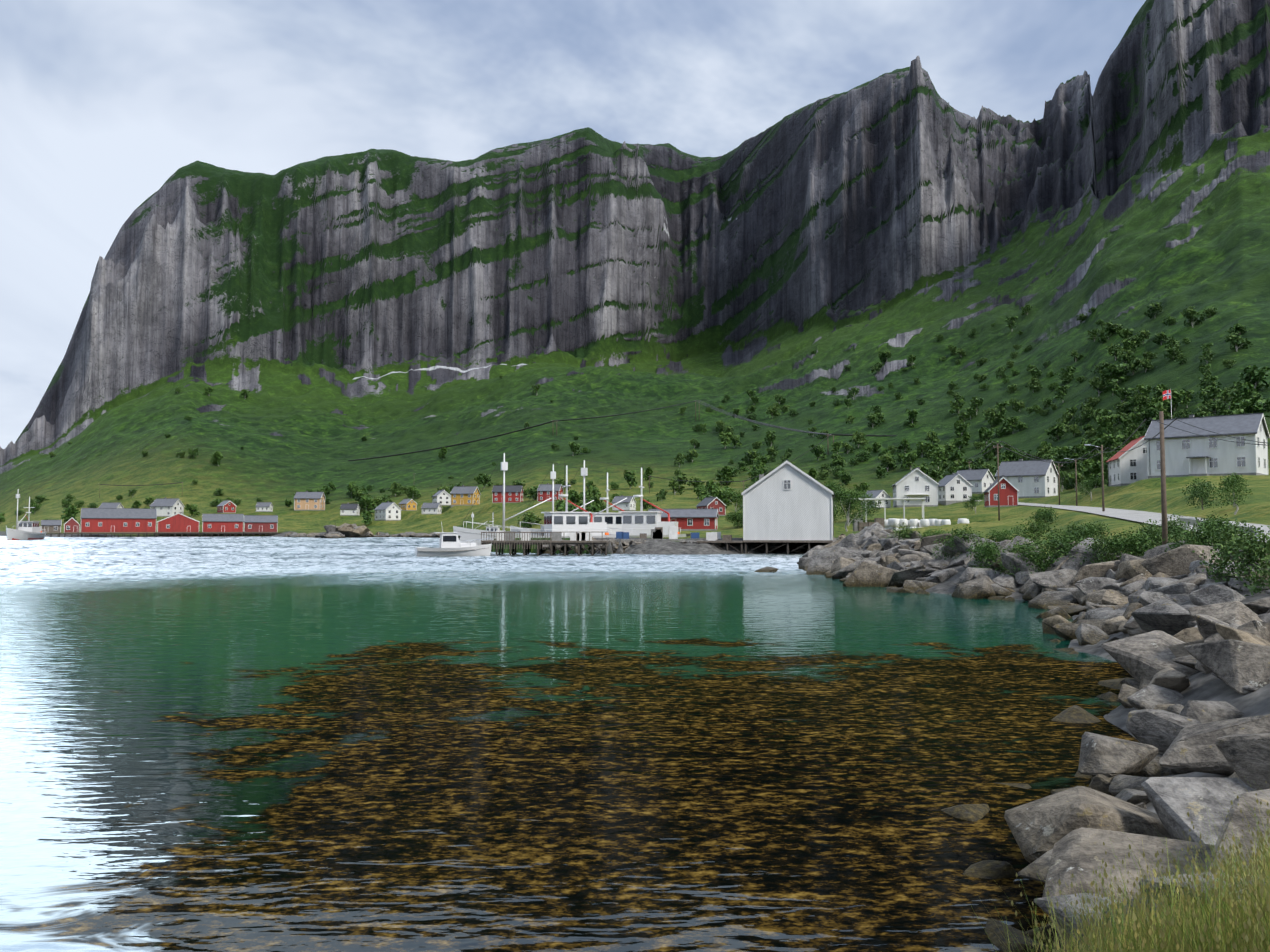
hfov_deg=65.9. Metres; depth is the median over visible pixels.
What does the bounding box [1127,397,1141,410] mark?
tree
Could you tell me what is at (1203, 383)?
bush
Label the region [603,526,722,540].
crates
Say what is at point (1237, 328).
bush
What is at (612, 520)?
fishing boat
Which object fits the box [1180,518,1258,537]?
guard rail
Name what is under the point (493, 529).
fishing boat
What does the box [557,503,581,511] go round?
tree
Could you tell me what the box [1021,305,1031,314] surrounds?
tree
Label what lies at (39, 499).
tree
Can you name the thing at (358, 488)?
tree
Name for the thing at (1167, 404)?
bush
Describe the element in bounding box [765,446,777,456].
bush
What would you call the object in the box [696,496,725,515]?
red brown house
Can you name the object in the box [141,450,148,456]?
tree
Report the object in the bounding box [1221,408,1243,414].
bush
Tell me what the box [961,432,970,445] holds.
tree
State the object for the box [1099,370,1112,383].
bush
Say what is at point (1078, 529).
shrub
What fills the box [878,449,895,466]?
tree
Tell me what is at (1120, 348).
bush
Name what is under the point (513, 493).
red house
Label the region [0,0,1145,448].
sky
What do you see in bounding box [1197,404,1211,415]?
tree
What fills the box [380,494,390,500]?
tree
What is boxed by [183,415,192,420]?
tree
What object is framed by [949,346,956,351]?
bush
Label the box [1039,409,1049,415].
bush
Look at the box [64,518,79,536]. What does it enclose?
rorbu shed
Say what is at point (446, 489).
tree
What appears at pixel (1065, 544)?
shrub
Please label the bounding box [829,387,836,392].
bush
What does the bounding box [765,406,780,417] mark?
bush
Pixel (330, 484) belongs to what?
tree
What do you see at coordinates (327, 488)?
tree
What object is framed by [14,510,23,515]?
tree
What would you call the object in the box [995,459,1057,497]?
white house
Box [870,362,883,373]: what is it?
bush
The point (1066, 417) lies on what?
tree
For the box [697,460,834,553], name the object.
boat house
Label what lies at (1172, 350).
bush
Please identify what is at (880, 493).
small white house
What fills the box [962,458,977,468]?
tree
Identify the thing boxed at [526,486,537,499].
tree
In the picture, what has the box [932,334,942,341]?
tree
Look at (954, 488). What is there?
white house
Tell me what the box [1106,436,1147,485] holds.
house
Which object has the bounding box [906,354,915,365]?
bush
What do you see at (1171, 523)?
shrub
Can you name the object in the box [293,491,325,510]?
peach house
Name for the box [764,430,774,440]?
bush
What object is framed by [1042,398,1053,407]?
bush
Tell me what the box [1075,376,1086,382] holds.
bush
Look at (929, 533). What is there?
shrub
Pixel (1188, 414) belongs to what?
bush
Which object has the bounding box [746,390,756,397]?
bush
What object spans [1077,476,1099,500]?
tree
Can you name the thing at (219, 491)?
tree
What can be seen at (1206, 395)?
tree
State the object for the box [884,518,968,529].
wrapped round hay bales
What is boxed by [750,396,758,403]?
bush
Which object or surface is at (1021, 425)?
bush
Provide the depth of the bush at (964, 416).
393.87 m
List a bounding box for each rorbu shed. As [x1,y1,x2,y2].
[41,520,61,536]
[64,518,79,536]
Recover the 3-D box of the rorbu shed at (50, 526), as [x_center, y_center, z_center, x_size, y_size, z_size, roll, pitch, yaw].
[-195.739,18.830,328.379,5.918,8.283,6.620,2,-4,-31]
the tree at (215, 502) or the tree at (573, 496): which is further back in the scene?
the tree at (215, 502)
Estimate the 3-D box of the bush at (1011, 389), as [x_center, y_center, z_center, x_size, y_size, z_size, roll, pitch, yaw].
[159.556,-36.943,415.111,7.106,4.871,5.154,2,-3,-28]
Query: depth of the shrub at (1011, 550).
43.29 m
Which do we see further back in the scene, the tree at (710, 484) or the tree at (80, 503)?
the tree at (80, 503)
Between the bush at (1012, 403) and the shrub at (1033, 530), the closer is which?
the shrub at (1033, 530)
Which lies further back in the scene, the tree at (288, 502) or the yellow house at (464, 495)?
the tree at (288, 502)
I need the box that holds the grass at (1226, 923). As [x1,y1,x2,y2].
[971,779,1269,951]
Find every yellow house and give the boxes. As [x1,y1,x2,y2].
[399,498,416,510]
[450,485,480,506]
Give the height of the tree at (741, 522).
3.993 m
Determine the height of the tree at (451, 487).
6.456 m
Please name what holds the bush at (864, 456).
on the ground at (327, 312)
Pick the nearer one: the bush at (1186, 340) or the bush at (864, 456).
the bush at (1186, 340)
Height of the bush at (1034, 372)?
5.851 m
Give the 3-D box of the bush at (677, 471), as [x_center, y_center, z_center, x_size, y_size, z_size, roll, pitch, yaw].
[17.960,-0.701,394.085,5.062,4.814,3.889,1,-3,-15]
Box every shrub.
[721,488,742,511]
[824,479,846,508]
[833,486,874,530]
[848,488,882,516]
[879,520,919,547]
[918,526,950,543]
[930,524,989,559]
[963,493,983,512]
[964,536,1005,570]
[982,528,1015,541]
[994,533,1052,577]
[1008,516,1059,546]
[1014,531,1096,573]
[1031,506,1058,527]
[1043,521,1094,547]
[1057,469,1070,491]
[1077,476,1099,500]
[1081,520,1109,539]
[1084,524,1126,563]
[1106,526,1160,558]
[1128,519,1174,547]
[1150,513,1202,544]
[1159,517,1238,551]
[1179,478,1235,509]
[1192,514,1269,596]
[1198,511,1235,542]
[1201,514,1257,554]
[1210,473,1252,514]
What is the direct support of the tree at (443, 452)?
on the ground at (327, 312)
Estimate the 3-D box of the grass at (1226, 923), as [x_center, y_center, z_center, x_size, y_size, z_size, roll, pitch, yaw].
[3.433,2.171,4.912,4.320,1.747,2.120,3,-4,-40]
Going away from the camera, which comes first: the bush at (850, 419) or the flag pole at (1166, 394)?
the flag pole at (1166, 394)
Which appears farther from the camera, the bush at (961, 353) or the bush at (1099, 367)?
the bush at (961, 353)
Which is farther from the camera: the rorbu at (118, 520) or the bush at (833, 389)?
the bush at (833, 389)
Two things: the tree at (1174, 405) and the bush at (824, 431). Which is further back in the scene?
the bush at (824, 431)
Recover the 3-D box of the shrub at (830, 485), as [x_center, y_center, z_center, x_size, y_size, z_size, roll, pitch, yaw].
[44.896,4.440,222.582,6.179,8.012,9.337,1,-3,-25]
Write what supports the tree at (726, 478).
on the ground at (327, 312)
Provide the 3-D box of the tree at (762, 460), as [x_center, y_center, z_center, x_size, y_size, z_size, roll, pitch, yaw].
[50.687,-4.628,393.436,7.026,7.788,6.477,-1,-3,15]
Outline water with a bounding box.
[0,536,1139,951]
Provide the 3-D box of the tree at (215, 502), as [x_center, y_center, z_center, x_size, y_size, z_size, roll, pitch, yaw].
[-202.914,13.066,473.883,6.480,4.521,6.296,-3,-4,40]
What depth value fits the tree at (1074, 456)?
261.95 m
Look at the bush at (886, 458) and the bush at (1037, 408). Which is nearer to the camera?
the bush at (886, 458)
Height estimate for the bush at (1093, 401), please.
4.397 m
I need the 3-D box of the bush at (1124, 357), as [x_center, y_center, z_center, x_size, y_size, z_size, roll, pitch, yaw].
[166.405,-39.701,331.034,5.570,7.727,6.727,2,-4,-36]
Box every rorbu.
[80,508,156,536]
[157,513,199,536]
[202,514,243,536]
[244,515,277,535]
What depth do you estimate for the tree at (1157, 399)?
264.15 m
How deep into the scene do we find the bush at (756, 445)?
468.07 m
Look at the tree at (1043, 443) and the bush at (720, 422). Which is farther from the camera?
the bush at (720, 422)
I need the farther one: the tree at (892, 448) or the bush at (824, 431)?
the bush at (824, 431)
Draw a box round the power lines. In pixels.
[100,400,1269,485]
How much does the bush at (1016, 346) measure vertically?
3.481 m
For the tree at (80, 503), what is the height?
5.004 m
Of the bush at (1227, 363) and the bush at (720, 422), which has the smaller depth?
the bush at (1227, 363)
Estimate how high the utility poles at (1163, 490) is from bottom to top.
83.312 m
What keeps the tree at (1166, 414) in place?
on the ground at (327, 312)
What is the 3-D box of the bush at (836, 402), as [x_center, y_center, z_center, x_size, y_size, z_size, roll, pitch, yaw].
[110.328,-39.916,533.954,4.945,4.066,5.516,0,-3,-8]
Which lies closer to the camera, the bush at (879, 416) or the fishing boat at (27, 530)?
the fishing boat at (27, 530)
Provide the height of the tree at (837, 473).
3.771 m
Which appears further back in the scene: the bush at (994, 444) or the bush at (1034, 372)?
the bush at (1034, 372)
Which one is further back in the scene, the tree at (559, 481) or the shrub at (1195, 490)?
the tree at (559, 481)
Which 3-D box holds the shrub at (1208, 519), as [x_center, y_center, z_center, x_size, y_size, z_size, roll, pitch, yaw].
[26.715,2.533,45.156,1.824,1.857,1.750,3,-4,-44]
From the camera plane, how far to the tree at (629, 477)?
371.36 m
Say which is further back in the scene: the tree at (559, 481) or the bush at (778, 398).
the bush at (778, 398)
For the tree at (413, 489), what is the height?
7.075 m
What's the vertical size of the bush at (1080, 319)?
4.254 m
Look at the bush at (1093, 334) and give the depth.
400.19 m
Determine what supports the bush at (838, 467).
on the ground at (327, 312)
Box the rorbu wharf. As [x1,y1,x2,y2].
[46,533,281,536]
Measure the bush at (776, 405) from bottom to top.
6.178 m
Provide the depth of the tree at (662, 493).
313.88 m
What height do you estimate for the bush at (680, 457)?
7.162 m
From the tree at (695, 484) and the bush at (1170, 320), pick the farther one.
the tree at (695, 484)
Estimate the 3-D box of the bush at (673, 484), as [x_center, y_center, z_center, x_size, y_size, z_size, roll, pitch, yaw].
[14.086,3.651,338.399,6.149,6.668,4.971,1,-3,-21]
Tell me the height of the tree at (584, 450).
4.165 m
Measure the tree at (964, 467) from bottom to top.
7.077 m
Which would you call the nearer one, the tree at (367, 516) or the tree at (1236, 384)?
the tree at (1236, 384)
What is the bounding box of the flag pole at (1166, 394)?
[1163,390,1171,418]
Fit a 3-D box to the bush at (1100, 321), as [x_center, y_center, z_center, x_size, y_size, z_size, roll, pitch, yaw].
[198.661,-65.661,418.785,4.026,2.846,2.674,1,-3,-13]
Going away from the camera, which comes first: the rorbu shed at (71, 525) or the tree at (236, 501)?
the rorbu shed at (71, 525)
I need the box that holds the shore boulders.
[284,520,1269,951]
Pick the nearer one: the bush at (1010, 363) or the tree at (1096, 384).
the tree at (1096, 384)
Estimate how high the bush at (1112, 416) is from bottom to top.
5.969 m
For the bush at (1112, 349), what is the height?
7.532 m
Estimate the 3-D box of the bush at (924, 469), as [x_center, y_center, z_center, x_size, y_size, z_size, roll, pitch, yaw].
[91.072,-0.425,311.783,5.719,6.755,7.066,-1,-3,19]
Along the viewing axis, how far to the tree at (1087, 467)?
226.54 m
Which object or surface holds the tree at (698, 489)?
on the ground at (327, 312)
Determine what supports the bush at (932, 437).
on the ground at (327, 312)
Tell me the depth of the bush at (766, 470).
365.02 m
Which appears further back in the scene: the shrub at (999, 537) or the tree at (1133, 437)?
the tree at (1133, 437)
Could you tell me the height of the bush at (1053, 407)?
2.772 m
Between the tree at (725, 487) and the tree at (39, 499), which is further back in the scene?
the tree at (39, 499)
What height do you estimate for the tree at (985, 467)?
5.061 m
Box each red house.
[216,500,236,512]
[492,485,523,502]
[537,483,563,501]
[982,475,1018,506]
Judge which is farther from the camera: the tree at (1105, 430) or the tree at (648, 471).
the tree at (648, 471)
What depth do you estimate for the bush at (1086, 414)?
310.62 m
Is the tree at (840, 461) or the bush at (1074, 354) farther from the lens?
the bush at (1074, 354)
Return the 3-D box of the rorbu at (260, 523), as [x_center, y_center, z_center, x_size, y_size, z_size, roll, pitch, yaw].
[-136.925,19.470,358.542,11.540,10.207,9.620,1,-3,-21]
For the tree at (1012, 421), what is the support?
on the ground at (327, 312)
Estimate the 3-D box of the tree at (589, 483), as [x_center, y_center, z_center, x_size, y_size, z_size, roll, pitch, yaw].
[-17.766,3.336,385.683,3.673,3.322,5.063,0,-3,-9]
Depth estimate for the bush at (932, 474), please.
309.60 m
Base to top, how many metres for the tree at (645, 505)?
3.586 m
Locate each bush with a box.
[668,477,684,494]
[673,453,685,465]
[673,474,687,487]
[674,469,685,476]
[678,406,686,414]
[684,449,698,461]
[689,438,699,447]
[692,424,700,431]
[700,423,706,433]
[714,424,724,431]
[715,420,725,427]
[718,432,730,448]
[728,435,741,447]
[732,408,738,417]
[737,461,748,467]
[739,466,749,471]
[741,449,758,464]
[745,405,755,414]
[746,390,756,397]
[746,413,757,420]
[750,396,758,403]
[752,424,759,430]
[752,441,763,448]
[762,467,768,475]
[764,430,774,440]
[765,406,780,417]
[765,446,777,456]
[766,434,775,445]
[767,454,776,461]
[772,403,779,409]
[773,393,785,403]
[779,451,791,462]
[780,405,789,412]
[788,409,797,415]
[809,444,827,458]
[816,430,829,438]
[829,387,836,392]
[830,441,842,453]
[832,464,845,475]
[833,399,841,405]
[841,441,853,453]
[844,398,851,406]
[845,416,855,423]
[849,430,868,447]
[855,450,871,461]
[865,413,880,426]
[868,405,881,413]
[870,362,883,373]
[874,412,884,422]
[878,453,895,471]
[894,392,901,398]
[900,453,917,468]
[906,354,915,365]
[912,377,921,383]
[912,464,929,473]
[914,398,924,404]
[925,429,939,444]
[925,443,938,456]
[926,469,937,479]
[933,469,943,478]
[939,356,948,361]
[942,441,959,452]
[945,390,955,395]
[947,460,960,473]
[948,381,959,389]
[948,399,964,413]
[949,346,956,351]
[951,392,964,402]
[955,348,965,356]
[956,412,969,423]
[958,458,973,466]
[965,407,976,419]
[970,396,983,414]
[975,357,989,365]
[976,374,987,382]
[979,383,990,389]
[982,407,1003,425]
[988,417,997,426]
[989,440,1002,456]
[995,401,1008,415]
[1004,443,1012,449]
[1005,315,1017,329]
[1005,360,1013,367]
[1005,384,1017,393]
[1009,398,1018,406]
[1010,351,1017,358]
[1010,370,1019,375]
[1012,401,1025,411]
[1013,344,1021,349]
[1014,421,1027,429]
[1025,377,1042,392]
[1026,364,1036,371]
[1029,368,1041,377]
[1030,405,1041,413]
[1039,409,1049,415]
[1042,360,1050,366]
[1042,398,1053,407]
[1046,371,1056,376]
[1047,382,1058,390]
[1050,404,1056,409]
[1054,385,1069,400]
[1054,446,1070,464]
[1056,372,1074,383]
[1060,365,1075,379]
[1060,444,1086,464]
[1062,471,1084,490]
[1067,424,1081,436]
[1070,349,1082,361]
[1075,313,1086,321]
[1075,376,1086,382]
[1077,410,1093,421]
[1084,396,1100,406]
[1087,328,1098,341]
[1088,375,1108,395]
[1088,448,1108,461]
[1091,362,1111,375]
[1094,319,1104,324]
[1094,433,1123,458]
[1096,414,1117,428]
[1097,322,1115,338]
[1097,336,1107,342]
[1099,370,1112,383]
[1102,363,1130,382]
[1104,379,1118,394]
[1105,343,1119,360]
[1106,442,1124,456]
[1109,323,1122,334]
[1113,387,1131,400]
[1113,401,1128,414]
[1114,413,1128,424]
[1116,328,1133,342]
[1116,346,1130,355]
[1116,427,1132,440]
[1117,349,1134,368]
[1121,339,1136,352]
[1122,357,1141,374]
[1128,412,1143,424]
[1128,422,1147,433]
[1129,335,1144,346]
[1136,328,1150,343]
[1138,359,1154,371]
[1141,350,1157,359]
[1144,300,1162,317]
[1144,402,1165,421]
[1152,331,1167,344]
[1152,384,1165,391]
[1152,399,1174,410]
[1160,316,1177,325]
[1163,336,1175,346]
[1163,345,1182,359]
[1164,342,1180,351]
[1166,340,1180,351]
[1168,389,1184,409]
[1173,355,1186,364]
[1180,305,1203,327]
[1181,337,1191,343]
[1182,411,1199,417]
[1197,374,1219,390]
[1198,350,1214,363]
[1200,343,1213,353]
[1202,307,1217,318]
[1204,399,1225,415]
[1221,359,1235,368]
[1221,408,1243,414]
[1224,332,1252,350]
[1225,323,1247,334]
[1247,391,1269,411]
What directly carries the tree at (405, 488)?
on the ground at (327, 312)
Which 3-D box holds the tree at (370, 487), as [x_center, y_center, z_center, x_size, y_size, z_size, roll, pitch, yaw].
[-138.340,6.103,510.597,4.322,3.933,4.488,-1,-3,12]
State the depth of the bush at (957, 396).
428.08 m
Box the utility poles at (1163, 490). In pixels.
[99,401,1167,544]
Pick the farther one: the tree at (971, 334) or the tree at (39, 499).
the tree at (971, 334)
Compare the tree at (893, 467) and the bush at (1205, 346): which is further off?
the tree at (893, 467)
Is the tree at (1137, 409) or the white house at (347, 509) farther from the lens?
the white house at (347, 509)
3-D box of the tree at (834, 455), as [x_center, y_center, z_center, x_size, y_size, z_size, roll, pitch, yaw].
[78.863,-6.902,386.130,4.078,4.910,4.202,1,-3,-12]
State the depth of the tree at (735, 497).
217.43 m
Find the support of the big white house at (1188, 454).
on the ground at (327, 312)
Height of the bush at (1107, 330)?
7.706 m
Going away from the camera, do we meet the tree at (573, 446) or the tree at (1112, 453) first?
the tree at (1112, 453)
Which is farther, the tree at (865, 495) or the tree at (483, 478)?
the tree at (483, 478)
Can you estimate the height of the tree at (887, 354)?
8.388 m
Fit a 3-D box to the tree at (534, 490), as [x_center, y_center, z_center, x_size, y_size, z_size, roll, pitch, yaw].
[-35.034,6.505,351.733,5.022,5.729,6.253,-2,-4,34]
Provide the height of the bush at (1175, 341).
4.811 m
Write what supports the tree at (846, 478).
on the ground at (327, 312)
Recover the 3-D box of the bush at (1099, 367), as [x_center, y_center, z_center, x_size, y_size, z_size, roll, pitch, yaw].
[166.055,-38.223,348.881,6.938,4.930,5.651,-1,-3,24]
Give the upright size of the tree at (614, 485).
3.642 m
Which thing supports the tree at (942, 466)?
on the ground at (327, 312)
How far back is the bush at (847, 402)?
514.79 m
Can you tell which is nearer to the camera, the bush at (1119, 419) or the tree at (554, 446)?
the bush at (1119, 419)
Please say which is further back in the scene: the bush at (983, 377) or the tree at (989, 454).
the bush at (983, 377)
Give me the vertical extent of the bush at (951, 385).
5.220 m
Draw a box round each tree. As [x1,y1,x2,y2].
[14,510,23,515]
[30,502,41,512]
[33,495,48,503]
[60,497,71,507]
[60,505,79,521]
[65,494,75,500]
[74,500,85,507]
[89,502,98,507]
[127,489,136,496]
[131,500,141,507]
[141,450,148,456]
[143,496,154,504]
[176,450,185,457]
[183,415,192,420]
[185,504,199,515]
[188,447,198,457]
[203,387,213,394]
[210,451,223,465]
[210,499,221,506]
[212,488,223,495]
[232,498,241,504]
[240,389,250,398]
[284,498,292,506]
[316,489,326,494]
[322,485,331,496]
[328,481,335,490]
[347,482,356,497]
[352,485,367,498]
[353,489,365,501]
[358,500,365,508]
[359,495,375,509]
[361,510,374,524]
[366,484,374,490]
[372,496,384,508]
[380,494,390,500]
[387,482,403,495]
[401,485,409,493]
[408,485,420,498]
[436,485,449,493]
[438,447,447,459]
[449,482,460,490]
[474,476,481,483]
[478,473,492,486]
[512,480,525,486]
[517,517,534,527]
[523,510,541,524]
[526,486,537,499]
[531,383,540,393]
[531,486,537,499]
[551,443,560,449]
[554,499,570,511]
[555,477,571,489]
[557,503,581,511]
[568,442,580,454]
[568,489,582,503]
[578,502,601,516]
[580,447,591,453]
[580,488,593,499]
[585,480,593,487]
[585,494,603,509]
[587,485,600,495]
[599,503,606,510]
[610,482,618,488]
[623,470,636,488]
[639,497,651,508]
[643,467,652,479]
[655,487,667,500]
[687,477,703,487]
[693,486,702,497]
[697,488,714,496]
[698,495,709,500]
[703,480,721,496]
[711,487,731,508]
[716,466,732,482]
[720,475,733,484]
[722,486,735,501]
[723,426,733,434]
[725,510,742,527]
[730,466,740,476]
[732,506,742,524]
[747,467,763,481]
[750,464,763,471]
[753,455,769,465]
[807,427,816,435]
[808,468,817,478]
[814,469,830,479]
[818,464,829,471]
[829,457,846,470]
[831,453,839,459]
[833,470,842,477]
[833,501,843,522]
[839,471,852,484]
[844,365,850,370]
[846,387,859,399]
[848,458,858,465]
[853,482,869,494]
[863,447,871,454]
[871,442,881,451]
[875,465,887,478]
[877,351,885,362]
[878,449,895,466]
[880,350,891,361]
[887,445,896,452]
[887,459,896,470]
[895,444,902,451]
[895,453,905,462]
[900,438,911,452]
[905,409,917,424]
[914,441,927,456]
[928,447,948,461]
[929,449,945,468]
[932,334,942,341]
[933,461,948,472]
[948,448,964,465]
[953,438,967,449]
[954,420,970,436]
[955,464,972,472]
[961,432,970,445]
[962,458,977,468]
[967,332,975,337]
[972,441,984,448]
[974,458,985,468]
[978,427,994,444]
[978,463,991,470]
[981,445,991,455]
[982,448,993,460]
[986,465,997,472]
[993,453,1009,466]
[995,366,1006,378]
[995,429,1004,436]
[1002,416,1019,432]
[1004,448,1023,460]
[1014,450,1030,460]
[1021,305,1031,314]
[1035,441,1053,459]
[1038,445,1057,456]
[1044,421,1066,440]
[1046,453,1066,470]
[1054,412,1073,426]
[1066,406,1077,416]
[1067,453,1079,468]
[1074,416,1088,424]
[1079,402,1093,411]
[1079,406,1094,414]
[1079,450,1090,460]
[1080,428,1096,438]
[1080,459,1101,478]
[1081,424,1093,430]
[1081,438,1089,451]
[1085,439,1108,457]
[1085,473,1107,488]
[1094,408,1111,417]
[1094,415,1112,434]
[1097,455,1113,477]
[1098,424,1112,435]
[1108,446,1122,456]
[1120,417,1131,428]
[1125,429,1142,441]
[1126,434,1139,444]
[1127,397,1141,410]
[1130,384,1151,400]
[1131,393,1149,405]
[1131,403,1144,414]
[1141,408,1150,425]
[1147,396,1162,404]
[1150,386,1170,399]
[1155,406,1170,418]
[1169,399,1177,411]
[1174,409,1187,418]
[1179,389,1193,407]
[1195,383,1221,404]
[1196,408,1211,416]
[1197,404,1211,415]
[1198,364,1211,376]
[1202,376,1217,389]
[1216,388,1237,407]
[1228,398,1269,418]
[1230,382,1258,401]
[1231,381,1243,389]
[1238,365,1269,390]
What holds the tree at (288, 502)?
on the ground at (327, 312)
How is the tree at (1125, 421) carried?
on the ground at (327, 312)
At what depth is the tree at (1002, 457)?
303.37 m
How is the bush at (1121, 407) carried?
on the ground at (327, 312)
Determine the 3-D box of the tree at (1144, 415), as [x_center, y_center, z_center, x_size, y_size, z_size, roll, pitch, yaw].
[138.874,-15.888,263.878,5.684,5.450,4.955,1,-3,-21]
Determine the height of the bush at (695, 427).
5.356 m
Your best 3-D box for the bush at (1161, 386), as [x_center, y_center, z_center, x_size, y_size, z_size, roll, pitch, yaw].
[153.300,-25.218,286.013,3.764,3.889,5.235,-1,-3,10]
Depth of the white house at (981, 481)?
269.98 m
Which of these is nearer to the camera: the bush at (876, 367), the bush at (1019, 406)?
the bush at (1019, 406)
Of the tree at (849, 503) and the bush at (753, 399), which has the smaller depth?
the tree at (849, 503)
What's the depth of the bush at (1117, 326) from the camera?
388.54 m
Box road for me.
[975,500,1269,541]
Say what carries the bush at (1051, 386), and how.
on the ground at (327, 312)
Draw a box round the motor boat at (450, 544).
[415,523,491,556]
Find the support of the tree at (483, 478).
on the ground at (327, 312)
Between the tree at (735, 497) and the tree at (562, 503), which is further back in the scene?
the tree at (562, 503)
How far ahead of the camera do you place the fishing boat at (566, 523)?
130.58 m
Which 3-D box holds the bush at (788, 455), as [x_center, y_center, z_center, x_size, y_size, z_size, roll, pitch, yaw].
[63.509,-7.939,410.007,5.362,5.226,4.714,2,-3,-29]
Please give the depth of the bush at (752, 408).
599.08 m
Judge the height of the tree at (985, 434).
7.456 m
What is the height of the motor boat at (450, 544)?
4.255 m
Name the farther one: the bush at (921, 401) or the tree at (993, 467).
the bush at (921, 401)
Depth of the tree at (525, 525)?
259.51 m
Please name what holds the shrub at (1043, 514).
on the ground at (327, 312)
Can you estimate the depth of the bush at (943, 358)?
574.37 m
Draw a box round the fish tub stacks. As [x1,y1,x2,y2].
[852,518,884,530]
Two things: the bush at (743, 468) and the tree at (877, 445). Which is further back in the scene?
the bush at (743, 468)
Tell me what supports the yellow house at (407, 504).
on the ground at (327, 312)
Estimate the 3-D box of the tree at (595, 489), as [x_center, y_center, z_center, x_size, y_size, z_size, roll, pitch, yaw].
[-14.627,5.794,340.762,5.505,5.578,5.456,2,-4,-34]
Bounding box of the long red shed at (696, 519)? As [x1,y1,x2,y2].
[648,508,718,530]
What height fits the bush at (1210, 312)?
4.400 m
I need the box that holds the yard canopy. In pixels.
[847,498,925,523]
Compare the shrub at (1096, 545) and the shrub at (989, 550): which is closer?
the shrub at (1096, 545)
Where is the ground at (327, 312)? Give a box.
[0,0,1269,813]
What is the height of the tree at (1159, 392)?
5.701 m
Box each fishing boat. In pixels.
[6,489,46,539]
[453,453,615,544]
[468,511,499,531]
[510,464,623,535]
[540,460,689,536]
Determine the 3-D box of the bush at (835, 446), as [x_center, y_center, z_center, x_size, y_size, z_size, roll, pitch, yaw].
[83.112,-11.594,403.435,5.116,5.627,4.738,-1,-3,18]
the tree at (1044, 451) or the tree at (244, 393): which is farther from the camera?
the tree at (244, 393)
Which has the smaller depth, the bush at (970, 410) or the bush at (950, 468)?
the bush at (950, 468)
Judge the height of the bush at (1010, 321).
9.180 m
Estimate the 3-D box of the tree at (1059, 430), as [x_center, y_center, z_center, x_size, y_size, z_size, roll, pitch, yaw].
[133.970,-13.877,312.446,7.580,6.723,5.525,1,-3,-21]
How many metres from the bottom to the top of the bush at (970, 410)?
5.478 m
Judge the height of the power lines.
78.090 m
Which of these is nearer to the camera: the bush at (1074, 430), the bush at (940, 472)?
the bush at (1074, 430)
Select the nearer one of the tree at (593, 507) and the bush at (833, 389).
the tree at (593, 507)
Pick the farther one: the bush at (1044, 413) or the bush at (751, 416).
the bush at (751, 416)
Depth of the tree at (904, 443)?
378.14 m
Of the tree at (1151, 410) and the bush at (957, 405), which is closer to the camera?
the tree at (1151, 410)
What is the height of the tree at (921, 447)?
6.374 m
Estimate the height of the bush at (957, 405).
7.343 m
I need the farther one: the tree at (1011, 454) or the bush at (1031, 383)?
the bush at (1031, 383)
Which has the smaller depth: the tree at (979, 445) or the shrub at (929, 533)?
the shrub at (929, 533)
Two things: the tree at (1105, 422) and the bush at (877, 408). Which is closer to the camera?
the tree at (1105, 422)
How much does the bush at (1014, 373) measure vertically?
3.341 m
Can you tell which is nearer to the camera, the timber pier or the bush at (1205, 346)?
the timber pier
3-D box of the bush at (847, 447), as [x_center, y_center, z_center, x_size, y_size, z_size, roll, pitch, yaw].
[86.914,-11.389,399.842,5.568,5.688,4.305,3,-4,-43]
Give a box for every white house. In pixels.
[99,502,123,507]
[150,497,184,516]
[255,502,272,511]
[340,503,359,515]
[374,501,401,520]
[421,503,441,513]
[432,489,450,505]
[612,495,635,510]
[861,490,890,507]
[891,467,939,507]
[938,473,972,504]
[956,468,994,493]
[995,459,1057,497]
[1144,413,1269,478]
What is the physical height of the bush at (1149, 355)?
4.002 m
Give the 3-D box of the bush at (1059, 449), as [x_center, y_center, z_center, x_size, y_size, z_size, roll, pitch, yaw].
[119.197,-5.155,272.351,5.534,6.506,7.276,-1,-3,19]
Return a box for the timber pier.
[481,531,607,555]
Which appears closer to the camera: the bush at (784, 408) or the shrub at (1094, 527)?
the shrub at (1094, 527)
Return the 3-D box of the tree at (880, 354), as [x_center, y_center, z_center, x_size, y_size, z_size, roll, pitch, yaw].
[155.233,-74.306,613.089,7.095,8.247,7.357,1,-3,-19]
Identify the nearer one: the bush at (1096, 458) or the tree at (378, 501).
the bush at (1096, 458)
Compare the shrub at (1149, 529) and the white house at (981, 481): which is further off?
the white house at (981, 481)
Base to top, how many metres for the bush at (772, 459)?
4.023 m
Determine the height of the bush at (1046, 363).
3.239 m
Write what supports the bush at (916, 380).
on the ground at (327, 312)
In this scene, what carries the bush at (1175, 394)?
on the ground at (327, 312)

